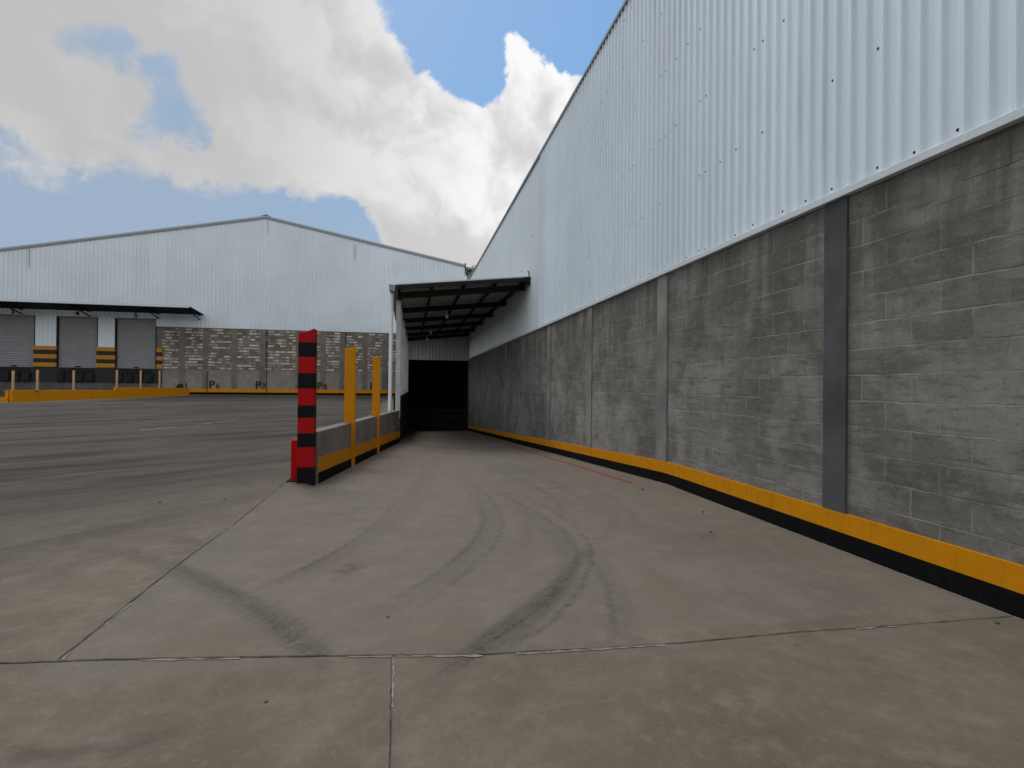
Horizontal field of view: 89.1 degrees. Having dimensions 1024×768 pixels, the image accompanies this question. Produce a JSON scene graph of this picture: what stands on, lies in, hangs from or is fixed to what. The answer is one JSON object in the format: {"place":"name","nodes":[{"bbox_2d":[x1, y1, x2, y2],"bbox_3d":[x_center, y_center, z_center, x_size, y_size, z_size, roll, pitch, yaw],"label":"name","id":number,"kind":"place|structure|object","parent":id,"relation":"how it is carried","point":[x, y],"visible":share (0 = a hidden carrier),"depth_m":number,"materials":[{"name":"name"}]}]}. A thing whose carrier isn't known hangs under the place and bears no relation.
{"place":"outdoors","nodes":[
{"label":"outdoors","id":0,"kind":"place"},
{"bbox_2d":[11,395,356,402],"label":"pale concrete path","id":1,"kind":"structure","parent":0,"point":[127,398],"depth_m":26.90,"materials":[{"name":"grey concrete"}]},
{"bbox_2d":[0,0,623,278],"label":"sky","id":2,"kind":"structure","parent":0,"point":[411,125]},
{"bbox_2d":[0,393,1023,767],"bbox_3d":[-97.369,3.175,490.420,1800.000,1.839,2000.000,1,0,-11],"label":"ground","id":3,"kind":"structure","parent":0,"point":[444,541],"depth_m":2.86,"materials":[{"name":"concrete"}]},
{"bbox_2d":[0,387,189,402],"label":"yellow parapet","id":4,"kind":"structure","parent":3,"relation":"on","point":[50,395],"depth_m":26.66,"materials":[{"name":"paint"}]},
{"bbox_2d":[11,371,14,389],"bbox_3d":[-22.481,-0.159,23.432,0.150,0.892,0.150,1,0,-11],"label":"bollard","id":5,"kind":"object","parent":4,"relation":"on","point":[13,381],"visible":1,"depth_m":23.41,"materials":[{"name":"beige metal"}]},
{"bbox_2d":[36,370,38,389],"bbox_3d":[-22.174,-0.179,24.298,0.150,0.957,0.150,1,0,-11],"label":"bollard","id":6,"kind":"object","parent":4,"relation":"on","point":[37,379],"visible":1,"depth_m":24.26,"materials":[{"name":"beige metal"}]},
{"bbox_2d":[72,370,74,389],"bbox_3d":[-21.975,-0.191,26.071,0.150,0.992,0.150,1,0,-11],"label":"bollard","id":7,"kind":"object","parent":4,"relation":"on","point":[73,380],"visible":1,"depth_m":26.03,"materials":[{"name":"beige metal"}]},
{"bbox_2d":[116,370,117,386],"bbox_3d":[-21.607,-0.285,28.438,0.150,0.952,0.150,1,0,-11],"label":"bollard","id":8,"kind":"object","parent":4,"relation":"on","point":[116,378],"visible":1,"depth_m":28.41,"materials":[{"name":"beige metal"}]},
{"bbox_2d":[139,370,142,387],"bbox_3d":[-21.517,-0.295,30.138,0.150,1.012,0.150,1,0,-11],"label":"bollard","id":9,"kind":"object","parent":4,"relation":"on","point":[140,379],"visible":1,"depth_m":30.10,"materials":[{"name":"beige metal"}]},
{"bbox_2d":[158,370,160,387],"bbox_3d":[-21.377,-0.294,31.543,0.150,1.057,0.150,1,0,-11],"label":"bollard","id":10,"kind":"object","parent":4,"relation":"on","point":[159,378],"visible":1,"depth_m":31.50,"materials":[{"name":"beige metal"}]},
{"bbox_2d":[0,214,465,404],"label":"gabled warehouse","id":11,"kind":"structure","parent":3,"relation":"on","point":[260,293],"depth_m":35.29,"materials":[{"name":"white metal"}]},
{"bbox_2d":[0,315,35,366],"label":"roller door","id":12,"kind":"structure","parent":11,"relation":"in","point":[17,333],"depth_m":33.22,"materials":[{"name":"grey metal"}]},
{"bbox_2d":[56,317,97,367],"bbox_3d":[-28.236,-2.745,33.848,2.370,3.370,0.160,1,0,-11],"label":"roller door","id":13,"kind":"structure","parent":11,"relation":"in","point":[77,338],"depth_m":33.87,"materials":[{"name":"grey metal"}]},
{"bbox_2d":[0,298,203,319],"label":"door canopy","id":14,"kind":"object","parent":11,"relation":"attached to","point":[22,304],"visible":1,"depth_m":32.65,"materials":[{"name":"metal"}]},
{"bbox_2d":[115,319,156,368],"bbox_3d":[-24.916,-2.708,34.507,2.460,3.370,0.160,1,0,-11],"label":"roller door","id":15,"kind":"structure","parent":11,"relation":"in","point":[135,339],"depth_m":34.53,"materials":[{"name":"grey metal"}]},
{"bbox_2d":[286,438,296,481],"bbox_3d":[-2.902,1.016,6.963,0.160,0.580,0.325,1,0,-11],"label":"bollard","id":16,"kind":"object","parent":3,"relation":"on","point":[293,478],"visible":0.45,"depth_m":6.83,"materials":[{"name":"red metal"}]},
{"bbox_2d":[297,328,316,485],"bbox_3d":[-2.680,0.312,6.813,0.212,2.071,0.230,1,0,-11],"label":"striped post","id":17,"kind":"object","parent":3,"relation":"on","point":[307,406],"visible":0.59,"depth_m":6.73,"materials":[{"name":"red metal"}]},
{"bbox_2d":[344,346,355,466],"bbox_3d":[-2.806,0.447,9.025,0.182,2.201,0.220,1,0,-11],"label":"yellow post","id":18,"kind":"object","parent":3,"relation":"on","point":[350,389],"visible":0.71,"depth_m":8.92,"materials":[{"name":"metal"}]},
{"bbox_2d":[316,410,399,483],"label":"barrier wall","id":19,"kind":"structure","parent":3,"relation":"on","point":[333,449],"depth_m":8.79,"materials":[{"name":"concrete"}]},
{"bbox_2d":[372,356,379,453],"bbox_3d":[-3.038,0.545,11.630,0.167,2.327,0.220,1,0,-11],"label":"yellow post","id":20,"kind":"object","parent":3,"relation":"on","point":[376,387],"visible":0.59,"depth_m":11.53,"materials":[{"name":"metal"}]},
{"bbox_2d":[393,391,408,440],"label":"dark side wall","id":21,"kind":"structure","parent":3,"relation":"on","point":[404,403],"depth_m":19.49,"materials":[{"name":"concrete"}]},
{"bbox_2d":[408,332,468,430],"bbox_3d":[-5.018,-0.148,33.948,3.970,6.300,8.450,1,0,-11],"label":"loading dock","id":22,"kind":"object","parent":3,"relation":"on","point":[438,375],"visible":0.79,"depth_m":31.59,"materials":[{"name":"metal"}]},
{"bbox_2d":[388,271,530,418],"bbox_3d":[-2.952,-1.022,22.396,4.053,4.493,15.922,1,0,-11],"label":"ramp canopy","id":23,"kind":"object","parent":3,"relation":"on","point":[420,309],"visible":0.89,"depth_m":17.86,"materials":[{"name":"metal"}]},
{"bbox_2d":[465,265,475,278],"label":"tree","id":24,"kind":"object","parent":3,"relation":"on","point":[468,271],"visible":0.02,"depth_m":71.18,"materials":[{"name":"green plant"}]},
{"bbox_2d":[0,422,1012,767],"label":"expansion joint","id":25,"kind":"object","parent":3,"relation":"on","point":[366,654],"visible":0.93,"depth_m":2.47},
{"bbox_2d":[61,404,1023,707],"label":"chipped joint edge","id":26,"kind":"object","parent":3,"relation":"on","point":[525,652],"visible":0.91,"depth_m":2.52,"materials":[{"name":"grey concrete"}]},
{"bbox_2d":[463,431,629,481],"bbox_3d":[-0.585,1.984,18.051,0.071,1.217,22.350,1,0,-11],"label":"road marking","id":27,"kind":"object","parent":3,"relation":"on","point":[563,461],"visible":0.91,"depth_m":9.69,"materials":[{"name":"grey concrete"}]},
{"bbox_2d":[468,0,1023,619],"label":"warehouse","id":28,"kind":"structure","parent":3,"relation":"on","point":[768,254],"depth_m":4.70,"materials":[{"name":"grey concrete"}]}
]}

